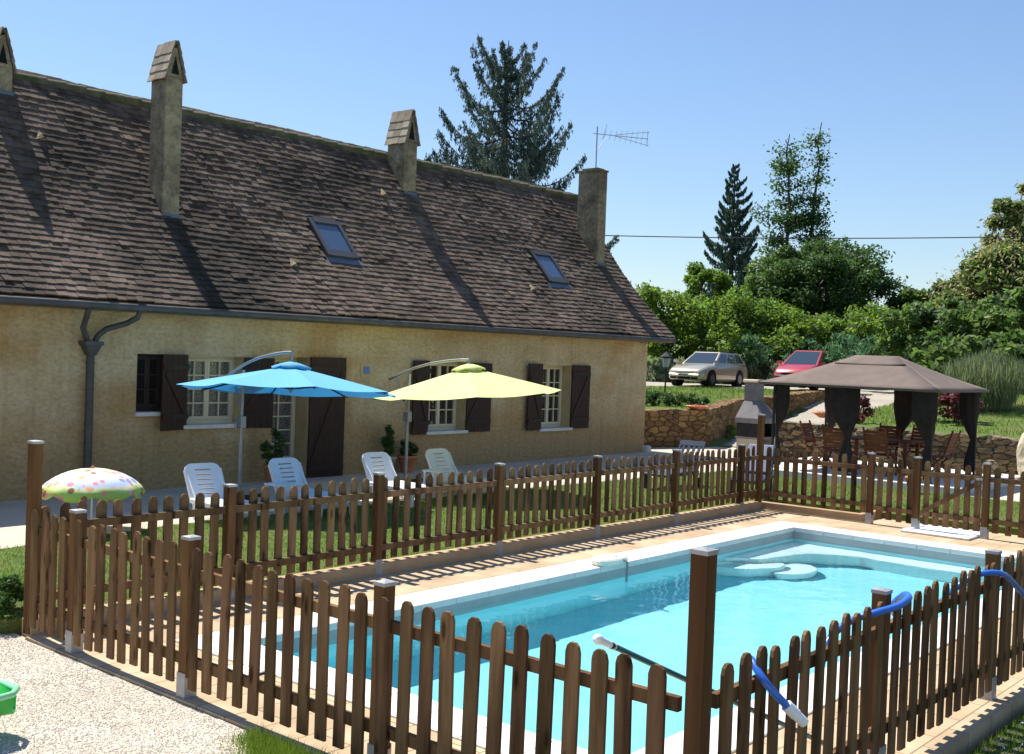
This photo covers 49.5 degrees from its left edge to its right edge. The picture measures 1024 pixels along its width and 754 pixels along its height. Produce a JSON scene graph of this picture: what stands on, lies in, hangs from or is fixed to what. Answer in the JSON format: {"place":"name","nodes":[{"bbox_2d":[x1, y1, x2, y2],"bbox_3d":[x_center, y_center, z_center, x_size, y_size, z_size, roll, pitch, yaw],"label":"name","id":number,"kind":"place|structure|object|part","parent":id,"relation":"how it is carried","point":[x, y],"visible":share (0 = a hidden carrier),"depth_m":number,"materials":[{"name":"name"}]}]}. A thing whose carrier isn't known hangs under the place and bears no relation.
{"place":"outdoors","nodes":[
{"label":"outdoors","id":0,"kind":"place"},
{"bbox_2d":[0,633,248,753],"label":"gravel court","id":1,"kind":"object","parent":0,"point":[10,729],"visible":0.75,"depth_m":7.50,"materials":[{"name":"gravel"}]},
{"bbox_2d":[0,680,19,715],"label":"toy slide","id":2,"kind":"object","parent":1,"relation":"on","point":[9,691],"visible":1,"depth_m":7.00,"materials":[{"name":"green plastic"}]},
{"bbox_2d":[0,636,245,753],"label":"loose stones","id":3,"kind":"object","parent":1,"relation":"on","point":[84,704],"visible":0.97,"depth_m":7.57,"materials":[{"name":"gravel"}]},
{"bbox_2d":[210,721,347,753],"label":"weeds","id":4,"kind":"object","parent":1,"relation":"on","point":[260,743],"visible":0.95,"depth_m":7.00,"materials":[{"name":"green plant"}]},
{"bbox_2d":[0,470,1018,635],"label":"lawn","id":5,"kind":"structure","parent":0,"point":[9,627],"depth_m":15.68,"materials":[{"name":"green plant"}]},
{"bbox_2d":[0,573,23,615],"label":"boxwood shrub","id":6,"kind":"object","parent":5,"relation":"on","point":[11,587],"visible":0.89,"depth_m":9.66,"materials":[{"name":"green plant"}]},
{"bbox_2d":[183,463,273,519],"bbox_3d":[-3.925,1.617,15.245,0.614,0.729,1.545,1,2,-43],"label":"sun lounger","id":7,"kind":"object","parent":5,"relation":"on","point":[215,477],"visible":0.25,"depth_m":15.66,"materials":[{"name":"white plastic"}]},
{"bbox_2d":[268,457,359,517],"bbox_3d":[-2.971,1.628,16.439,1.545,0.729,0.614,3,2,44],"label":"sun lounger","id":8,"kind":"object","parent":5,"relation":"on","point":[296,469],"visible":0.39,"depth_m":16.84,"materials":[{"name":"white plastic"}]},
{"bbox_2d":[361,452,446,506],"bbox_3d":[-1.777,1.641,17.920,0.614,0.729,1.545,1,2,-44],"label":"sun lounger","id":9,"kind":"object","parent":5,"relation":"on","point":[371,462],"visible":0.44,"depth_m":18.33,"materials":[{"name":"white plastic"}]},
{"bbox_2d":[644,440,705,487],"bbox_3d":[3.123,1.683,21.297,0.688,0.864,1.596,3,1,35],"label":"sun lounger","id":10,"kind":"object","parent":5,"relation":"on","point":[694,444],"visible":0.27,"depth_m":21.78,"materials":[{"name":"white plastic"}]},
{"bbox_2d":[730,444,775,492],"bbox_3d":[4.524,1.743,20.809,0.688,0.866,1.596,3,1,23],"label":"sun lounger","id":11,"kind":"object","parent":5,"relation":"on","point":[773,447],"visible":0.16,"depth_m":21.23,"materials":[{"name":"white plastic"}]},
{"bbox_2d":[788,484,1018,525],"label":"lawn grass","id":12,"kind":"structure","parent":5,"relation":"on","point":[921,500],"depth_m":20.34,"materials":[{"name":"green plant"}]},
{"bbox_2d":[0,447,1019,548],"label":"gravel terrace","id":13,"kind":"structure","parent":0,"point":[12,523],"depth_m":19.25,"materials":[{"name":"gravel"}]},
{"bbox_2d":[42,466,144,518],"bbox_3d":[-5.342,1.540,14.120,1.236,0.825,1.236,3,2,40],"label":"parasol","id":14,"kind":"object","parent":13,"relation":"on","point":[85,484],"visible":0.95,"depth_m":13.74,"materials":[{"name":"fabric"}]},
{"bbox_2d":[259,427,287,482],"bbox_3d":[-4.224,1.378,19.616,0.490,1.017,0.394,1,1,-32],"label":"potted plant","id":15,"kind":"object","parent":13,"relation":"on","point":[269,447],"visible":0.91,"depth_m":19.55,"materials":[{"name":"plant"}]},
{"bbox_2d":[264,481,301,514],"bbox_3d":[-3.355,1.768,16.235,0.400,0.431,0.400,3,1,29],"label":"side table","id":16,"kind":"object","parent":13,"relation":"on","point":[284,484],"visible":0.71,"depth_m":16.17,"materials":[{"name":"white plastic"}]},
{"bbox_2d":[177,351,395,500],"bbox_3d":[-3.389,0.785,16.905,3.198,2.364,3.198,3,2,40],"label":"cantilever parasol","id":17,"kind":"object","parent":13,"relation":"on","point":[291,378],"visible":0.98,"depth_m":16.64,"materials":[{"name":"blue fabric"}]},
{"bbox_2d":[0,26,675,500],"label":"farmhouse","id":18,"kind":"object","parent":13,"relation":"on","point":[158,246],"visible":0.98,"depth_m":20.84,"materials":[{"name":"paint"}]},
{"bbox_2d":[134,354,161,416],"bbox_3d":[-5.974,0.127,18.275,0.370,1.015,0.676,3,2,40],"label":"window","id":19,"kind":"structure","parent":18,"relation":"in","point":[149,366],"depth_m":18.34,"materials":[{"name":"grey glass"}]},
{"bbox_2d":[184,356,242,428],"bbox_3d":[-5.227,0.256,19.191,0.410,1.235,1.250,3,2,40],"label":"window","id":20,"kind":"structure","parent":18,"relation":"in","point":[206,409],"depth_m":19.33,"materials":[{"name":"wood"}]},
{"bbox_2d":[271,357,308,477],"bbox_3d":[-4.247,0.765,20.519,0.460,2.275,0.810,3,2,40],"label":"door","id":21,"kind":"structure","parent":18,"relation":"in","point":[290,413],"depth_m":20.78,"materials":[{"name":"wood"}]},
{"bbox_2d":[425,361,467,434],"bbox_3d":[-1.489,0.435,23.605,0.430,1.530,1.260,3,2,40],"label":"window","id":22,"kind":"structure","parent":18,"relation":"in","point":[444,416],"depth_m":23.86,"materials":[{"name":"grey wood"}]},
{"bbox_2d":[538,365,572,431],"bbox_3d":[0.925,0.495,26.442,0.430,1.550,1.250,3,2,40],"label":"window","id":23,"kind":"structure","parent":18,"relation":"in","point":[555,406],"depth_m":26.79,"materials":[{"name":"grey wood"}]},
{"bbox_2d":[593,126,648,167],"bbox_3d":[2.993,-6.205,30.273,1.821,1.253,0.143,1,1,-27],"label":"tv antenna","id":24,"kind":"object","parent":18,"relation":"attached to","point":[647,132],"visible":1,"depth_m":30.20,"materials":[{"name":"grey metal"}]},
{"bbox_2d":[605,235,1023,238],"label":"overhead cable","id":25,"kind":"object","parent":18,"relation":"attached to","point":[816,238],"visible":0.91,"depth_m":29.40,"materials":[{"name":"black metal"}]},
{"bbox_2d":[380,424,396,469],"bbox_3d":[-2.448,1.409,21.894,0.357,0.992,0.373,2,1,-10],"label":"potted plant","id":26,"kind":"object","parent":13,"relation":"on","point":[387,442],"visible":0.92,"depth_m":21.82,"materials":[{"name":"green plant"}]},
{"bbox_2d":[397,439,419,472],"bbox_3d":[-2.083,1.572,22.272,0.444,0.677,0.464,2,1,-20],"label":"potted plant","id":27,"kind":"object","parent":13,"relation":"on","point":[412,459],"visible":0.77,"depth_m":22.15,"materials":[{"name":"ceramic"}]},
{"bbox_2d":[422,468,453,494],"bbox_3d":[-1.259,1.791,18.850,0.400,0.431,0.400,3,1,29],"label":"side table","id":28,"kind":"object","parent":13,"relation":"on","point":[435,471],"visible":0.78,"depth_m":18.78,"materials":[{"name":"white plastic"}]},
{"bbox_2d":[425,448,508,487],"bbox_3d":[-0.798,1.653,19.066,1.545,0.729,0.614,3,2,43],"label":"sun lounger","id":29,"kind":"object","parent":13,"relation":"on","point":[431,455],"visible":0.43,"depth_m":19.46,"materials":[{"name":"white plastic"}]},
{"bbox_2d":[374,358,560,483],"bbox_3d":[-0.957,0.835,19.535,3.405,2.334,3.069,2,1,16],"label":"cantilever parasol","id":30,"kind":"object","parent":13,"relation":"on","point":[468,380],"visible":0.95,"depth_m":18.82,"materials":[{"name":"yellow fabric"}]},
{"bbox_2d":[735,379,775,462],"bbox_3d":[5.937,1.084,26.850,0.680,2.040,0.960,3,2,40],"label":"masonry barbecue","id":31,"kind":"object","parent":13,"relation":"on","point":[754,405],"visible":0.67,"depth_m":26.67,"materials":[{"name":"beige concrete"}]},
{"bbox_2d":[778,421,1019,474],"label":"dry stone wall","id":32,"kind":"structure","parent":13,"relation":"on","point":[1000,450],"depth_m":26.23,"materials":[{"name":"brown stone"}]},
{"bbox_2d":[981,460,1001,474],"bbox_3d":[10.770,2.120,24.972,0.433,0.525,0.434,3,2,40],"label":"boulder","id":33,"kind":"object","parent":13,"relation":"on","point":[995,465],"visible":0.27,"depth_m":24.84,"materials":[{"name":"stone"}]},
{"bbox_2d":[1016,433,1023,478],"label":"boulder","id":34,"kind":"object","parent":13,"relation":"on","point":[1020,457],"visible":0.81,"depth_m":24.47,"materials":[{"name":"beige stone"}]},
{"bbox_2d":[0,0,1023,314],"label":"sky","id":35,"kind":"structure","parent":0,"point":[921,102],"materials":[{"name":"blue"}]},
{"bbox_2d":[25,509,1023,753],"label":"pool deck","id":36,"kind":"structure","parent":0,"point":[974,723],"depth_m":9.35,"materials":[{"name":"stone"}]},
{"bbox_2d":[212,665,263,675],"bbox_3d":[-2.129,2.270,8.540,0.320,0.018,0.320,3,2,40],"label":"skimmer lid","id":37,"kind":"object","parent":36,"relation":"on","point":[245,669],"visible":0.16,"depth_m":8.59,"materials":[{"name":"plastic"}]},
{"bbox_2d":[29,509,718,753],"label":"picket fence","id":38,"kind":"object","parent":36,"relation":"on","point":[653,695],"visible":1,"depth_m":6.78,"materials":[{"name":"brown wood"}]},
{"bbox_2d":[176,521,1016,753],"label":"swimming pool","id":39,"kind":"structure","parent":36,"relation":"in","point":[468,595],"depth_m":12.04,"materials":[{"name":"stone"}]},
{"bbox_2d":[590,554,628,577],"bbox_3d":[1.187,2.420,13.601,0.554,0.462,0.369,1,1,-28],"label":"pool alarm","id":40,"kind":"object","parent":39,"relation":"on","point":[609,560],"visible":0.91,"depth_m":13.49,"materials":[{"name":"beige plastic"}]},
{"bbox_2d":[281,537,1002,753],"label":"water","id":41,"kind":"structure","parent":39,"relation":"in","point":[779,593],"depth_m":11.70,"materials":[{"name":"blue liquid"}]},
{"bbox_2d":[593,634,822,744],"bbox_3d":[1.249,1.855,6.390,0.054,1.156,2.537,3,2,43],"label":"telescopic pole","id":42,"kind":"object","parent":36,"relation":"on","point":[599,639],"visible":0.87,"depth_m":5.72,"materials":[{"name":"silver metal"}]},
{"bbox_2d":[711,549,1023,753],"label":"picket fence","id":43,"kind":"object","parent":36,"relation":"on","point":[872,639],"visible":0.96,"depth_m":6.92,"materials":[{"name":"brown wood"}]},
{"bbox_2d":[752,656,808,726],"bbox_3d":[1.294,1.591,5.658,0.415,0.330,0.222,3,2,40],"label":"hose end","id":44,"kind":"object","parent":43,"relation":"attached to","point":[790,709],"visible":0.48,"depth_m":5.56,"materials":[{"name":"blue plastic"}]},
{"bbox_2d":[825,570,1023,663],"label":"pool hose","id":45,"kind":"object","parent":43,"relation":"hanging from","point":[905,598],"visible":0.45,"depth_m":7.00,"materials":[{"name":"blue plastic"}]},
{"bbox_2d":[761,447,1023,539],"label":"picket fence","id":46,"kind":"object","parent":36,"relation":"on","point":[911,511],"visible":0.98,"depth_m":17.95,"materials":[{"name":"brown wood"}]},
{"bbox_2d":[919,461,982,531],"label":"garden gate","id":47,"kind":"structure","parent":46,"relation":"attached to","point":[945,515],"depth_m":17.17,"materials":[{"name":"brown wood"}]},
{"bbox_2d":[900,524,979,539],"bbox_3d":[6.710,2.406,17.247,1.050,0.036,0.900,3,2,40],"label":"equipment hatch","id":48,"kind":"object","parent":36,"relation":"on","point":[941,531],"visible":0.83,"depth_m":17.19,"materials":[{"name":"white plastic"}]},
{"bbox_2d":[646,382,893,446],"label":"driveway","id":49,"kind":"structure","parent":0,"point":[879,398],"depth_m":44.08,"materials":[{"name":"beige gravel"}]},
{"bbox_2d":[669,350,747,387],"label":"parked car","id":50,"kind":"object","parent":49,"relation":"on","point":[708,369],"visible":0.98,"depth_m":46.64,"materials":[{"name":"silver metal"}]},
{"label":"side window","id":51,"kind":"part","parent":50,"relation":"part of","materials":[{"name":"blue glass"}]},
{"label":"side window","id":52,"kind":"part","parent":50,"relation":"part of","materials":[{"name":"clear glass"}]},
{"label":"side window","id":53,"kind":"part","parent":50,"relation":"part of","materials":[{"name":"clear glass"}]},
{"bbox_2d":[773,347,835,389],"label":"parked car","id":54,"kind":"object","parent":49,"relation":"on","point":[796,361],"visible":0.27,"depth_m":45.52,"materials":[{"name":"red paint"}]},
{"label":"side window","id":55,"kind":"part","parent":54,"relation":"part of","materials":[{"name":"black glass"}]},
{"bbox_2d":[645,344,1023,447],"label":"lawn","id":56,"kind":"structure","parent":0,"point":[870,424],"depth_m":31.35,"materials":[{"name":"green plant"}]},
{"bbox_2d":[424,33,630,282],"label":"spruce tree","id":57,"kind":"object","parent":56,"relation":"on","point":[535,160],"visible":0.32,"depth_m":41.43,"materials":[{"name":"green plant"}]},
{"bbox_2d":[645,391,652,404],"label":"boxwood shrub","id":58,"kind":"object","parent":56,"relation":"on","point":[648,399],"visible":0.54,"depth_m":33.33,"materials":[{"name":"green plant"}]},
{"bbox_2d":[649,390,661,405],"bbox_3d":[4.325,0.651,33.568,0.468,0.511,0.452,3,2,40],"label":"boxwood shrub","id":59,"kind":"object","parent":56,"relation":"on","point":[655,395],"visible":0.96,"depth_m":33.54,"materials":[{"name":"green plant"}]},
{"bbox_2d":[660,351,672,392],"bbox_3d":[5.545,-0.054,40.068,0.416,1.750,0.480,3,2,40],"label":"lamp post","id":60,"kind":"object","parent":56,"relation":"on","point":[666,356],"visible":0.88,"depth_m":39.98,"materials":[{"name":"black metal"}]},
{"bbox_2d":[661,391,674,405],"bbox_3d":[4.749,0.667,33.680,0.490,0.486,0.503,2,1,-16],"label":"boxwood shrub","id":61,"kind":"object","parent":56,"relation":"on","point":[668,401],"visible":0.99,"depth_m":33.57,"materials":[{"name":"green plant"}]},
{"bbox_2d":[670,394,687,405],"bbox_3d":[5.073,0.715,33.800,0.532,0.412,0.507,2,1,6],"label":"boxwood shrub","id":62,"kind":"object","parent":56,"relation":"on","point":[681,398],"visible":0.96,"depth_m":33.72,"materials":[{"name":"green plant"}]},
{"bbox_2d":[686,392,699,404],"bbox_3d":[5.502,0.690,33.927,0.429,0.484,0.625,2,1,-8],"label":"boxwood shrub","id":63,"kind":"object","parent":56,"relation":"on","point":[691,400],"visible":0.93,"depth_m":33.77,"materials":[{"name":"green plant"}]},
{"bbox_2d":[697,396,709,404],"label":"boxwood shrub","id":64,"kind":"object","parent":56,"relation":"on","point":[704,399],"visible":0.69,"depth_m":33.96,"materials":[{"name":"green plant"}]},
{"bbox_2d":[681,261,735,351],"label":"young ash tree","id":65,"kind":"object","parent":56,"relation":"on","point":[721,280],"visible":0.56,"depth_m":57.41,"materials":[{"name":"green plant"}]},
{"bbox_2d":[699,163,761,339],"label":"fir tree","id":66,"kind":"object","parent":56,"relation":"on","point":[730,262],"visible":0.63,"depth_m":64.70,"materials":[{"name":"green plant"}]},
{"bbox_2d":[724,424,736,437],"bbox_3d":[6.669,1.681,34.248,0.720,0.462,0.666,3,2,40],"label":"yellow green shrub","id":67,"kind":"object","parent":56,"relation":"on","point":[731,431],"visible":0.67,"depth_m":34.17,"materials":[{"name":"green plant"}]},
{"bbox_2d":[644,390,824,447],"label":"retaining wall","id":68,"kind":"structure","parent":56,"relation":"on","point":[666,427],"depth_m":31.52,"materials":[{"name":"stone"}]},
{"bbox_2d":[686,405,708,409],"bbox_3d":[5.296,0.887,31.733,0.680,0.190,0.680,3,2,40],"label":"planter bowl","id":69,"kind":"object","parent":68,"relation":"on","point":[697,407],"visible":0.98,"depth_m":31.54,"materials":[{"name":"ceramic"}]},
{"bbox_2d":[739,249,817,336],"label":"round tree","id":70,"kind":"object","parent":56,"relation":"on","point":[750,279],"visible":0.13,"depth_m":60.55,"materials":[{"name":"green plant"}]},
{"bbox_2d":[635,280,939,364],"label":"undergrowth","id":71,"kind":"object","parent":56,"relation":"on","point":[709,328],"visible":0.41,"depth_m":52.95,"materials":[{"name":"green plant"}]},
{"bbox_2d":[811,411,824,417],"bbox_3d":[9.181,1.107,32.757,0.680,0.190,0.680,3,2,40],"label":"planter bowl","id":72,"kind":"object","parent":56,"relation":"on","point":[819,414],"visible":0.7,"depth_m":32.63,"materials":[{"name":"ceramic"}]},
{"bbox_2d":[751,234,907,325],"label":"oak tree","id":73,"kind":"object","parent":56,"relation":"on","point":[852,276],"visible":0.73,"depth_m":58.16,"materials":[{"name":"green plant"}]},
{"bbox_2d":[734,330,963,376],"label":"fern bank","id":74,"kind":"structure","parent":56,"relation":"on","point":[841,347],"depth_m":50.67,"materials":[{"name":"green plant"}]},
{"bbox_2d":[856,395,876,422],"bbox_3d":[9.182,0.856,29.498,0.965,0.794,0.816,2,1,-17],"label":"japanese maple","id":75,"kind":"object","parent":56,"relation":"on","point":[865,403],"visible":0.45,"depth_m":29.41,"materials":[{"name":"red plant"}]},
{"bbox_2d":[883,285,937,310],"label":"distant tree","id":76,"kind":"object","parent":56,"relation":"on","point":[909,294],"visible":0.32,"depth_m":57.02,"materials":[{"name":"green plant"}]},
{"bbox_2d":[926,268,972,308],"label":"chestnut tree","id":77,"kind":"object","parent":56,"relation":"on","point":[937,287],"visible":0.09,"depth_m":46.81,"materials":[{"name":"green plant"}]},
{"bbox_2d":[938,393,982,422],"bbox_3d":[11.813,0.729,29.381,1.213,1.038,1.343,3,2,40],"label":"japanese maple","id":78,"kind":"object","parent":56,"relation":"on","point":[951,400],"visible":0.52,"depth_m":29.13,"materials":[{"name":"red plant"}]},
{"bbox_2d":[922,219,1023,307],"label":"chestnut tree","id":79,"kind":"object","parent":56,"relation":"on","point":[996,267],"visible":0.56,"depth_m":42.93,"materials":[{"name":"green plant"}]},
{"bbox_2d":[941,346,1023,412],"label":"broom bush","id":80,"kind":"object","parent":56,"relation":"on","point":[1001,378],"visible":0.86,"depth_m":30.96,"materials":[{"name":"green plant"}]},
{"bbox_2d":[977,179,1023,246],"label":"chestnut tree","id":81,"kind":"object","parent":56,"relation":"on","point":[1010,210],"visible":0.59,"depth_m":44.36,"materials":[{"name":"green plant"}]},
{"bbox_2d":[772,457,1020,494],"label":"terrace slab","id":82,"kind":"structure","parent":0,"point":[829,472],"depth_m":23.64,"materials":[{"name":"stone"}]},
{"bbox_2d":[799,420,832,461],"bbox_3d":[7.006,1.530,25.475,0.698,1.038,0.525,3,2,40],"label":"garden chair","id":83,"kind":"object","parent":82,"relation":"on","point":[808,435],"visible":0.77,"depth_m":25.54,"materials":[{"name":"brown wood"}]},
{"bbox_2d":[822,424,853,468],"bbox_3d":[7.166,1.558,24.397,0.525,1.038,0.698,3,1,38],"label":"garden chair","id":84,"kind":"object","parent":82,"relation":"on","point":[828,441],"visible":0.61,"depth_m":24.24,"materials":[{"name":"brown wood"}]},
{"bbox_2d":[758,355,989,482],"bbox_3d":[7.999,0.806,24.638,4.000,2.565,3.100,3,2,40],"label":"gazebo","id":85,"kind":"object","parent":82,"relation":"on","point":[915,387],"visible":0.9,"depth_m":23.91,"materials":[{"name":"brown fabric"}]},
{"bbox_2d":[862,427,896,476],"bbox_3d":[7.883,1.596,23.786,0.525,1.038,0.698,3,2,43],"label":"garden chair","id":86,"kind":"object","parent":82,"relation":"on","point":[875,441],"visible":0.81,"depth_m":23.61,"materials":[{"name":"brown wood"}]},
{"bbox_2d":[842,435,923,474],"bbox_3d":[8.175,1.733,24.672,1.700,0.725,0.896,3,2,40],"label":"garden table","id":87,"kind":"object","parent":82,"relation":"on","point":[906,442],"visible":0.39,"depth_m":24.44,"materials":[{"name":"brown wood"}]},
{"bbox_2d":[870,422,900,467],"bbox_3d":[8.554,1.586,25.493,0.525,1.038,0.698,3,2,40],"label":"garden chair","id":88,"kind":"object","parent":82,"relation":"on","point":[896,434],"visible":0.41,"depth_m":25.61,"materials":[{"name":"brown wood"}]},
{"bbox_2d":[901,425,935,466],"bbox_3d":[9.127,1.617,25.004,0.525,1.038,0.698,3,2,44],"label":"garden chair","id":89,"kind":"object","parent":82,"relation":"on","point":[915,431],"visible":0.36,"depth_m":25.24,"materials":[{"name":"brown wood"}]},
{"bbox_2d":[923,430,961,478],"bbox_3d":[9.184,1.643,23.817,0.698,1.038,0.525,3,2,40],"label":"garden chair","id":90,"kind":"object","parent":82,"relation":"on","point":[953,438],"visible":0.7,"depth_m":23.67,"materials":[{"name":"brown wood"}]},
{"bbox_2d":[872,286,1023,378],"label":"laurel bank","id":91,"kind":"structure","parent":0,"point":[955,328],"depth_m":37.06,"materials":[{"name":"green plant"}]},
{"bbox_2d":[972,714,1023,753],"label":"rough grass","id":92,"kind":"structure","parent":0,"point":[1019,743],"depth_m":7.87,"materials":[{"name":"plant"}]},
{"bbox_2d":[966,713,1023,753],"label":"weeds","id":93,"kind":"object","parent":92,"relation":"on","point":[991,739],"visible":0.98,"depth_m":7.83,"materials":[{"name":"green plant"}]},
{"bbox_2d":[984,722,1023,753],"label":"clover flowers","id":94,"kind":"object","parent":92,"relation":"on","point":[1007,740],"visible":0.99,"depth_m":7.76,"materials":[{"name":"plant"}]},
{"label":"ground","id":95,"kind":"structure","parent":0,"visible":0},
{"bbox_2d":[22,501,761,636],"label":"kerb","id":96,"kind":"structure","parent":95,"relation":"on","point":[368,569],"depth_m":13.53,"materials":[{"name":"beige concrete"}]},
{"bbox_2d":[23,414,765,634],"bbox_3d":[0.112,1.416,14.371,0.131,1.661,13.027,3,2,40],"label":"picket fence","id":97,"kind":"object","parent":96,"relation":"on","point":[233,508],"visible":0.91,"depth_m":12.77,"materials":[{"name":"brown wood"}]},
{"bbox_2d":[762,501,882,521],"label":"corner kerb","id":98,"kind":"structure","parent":95,"relation":"on","point":[822,512],"depth_m":18.70,"materials":[{"name":"beige concrete"}]},
{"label":"hillside","id":99,"kind":"structure","parent":0,"visible":0},
{"bbox_2d":[749,122,836,259],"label":"slender tree","id":100,"kind":"object","parent":99,"relation":"on","point":[810,220],"visible":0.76,"depth_m":67.78,"materials":[{"name":"green plant"}]}
]}

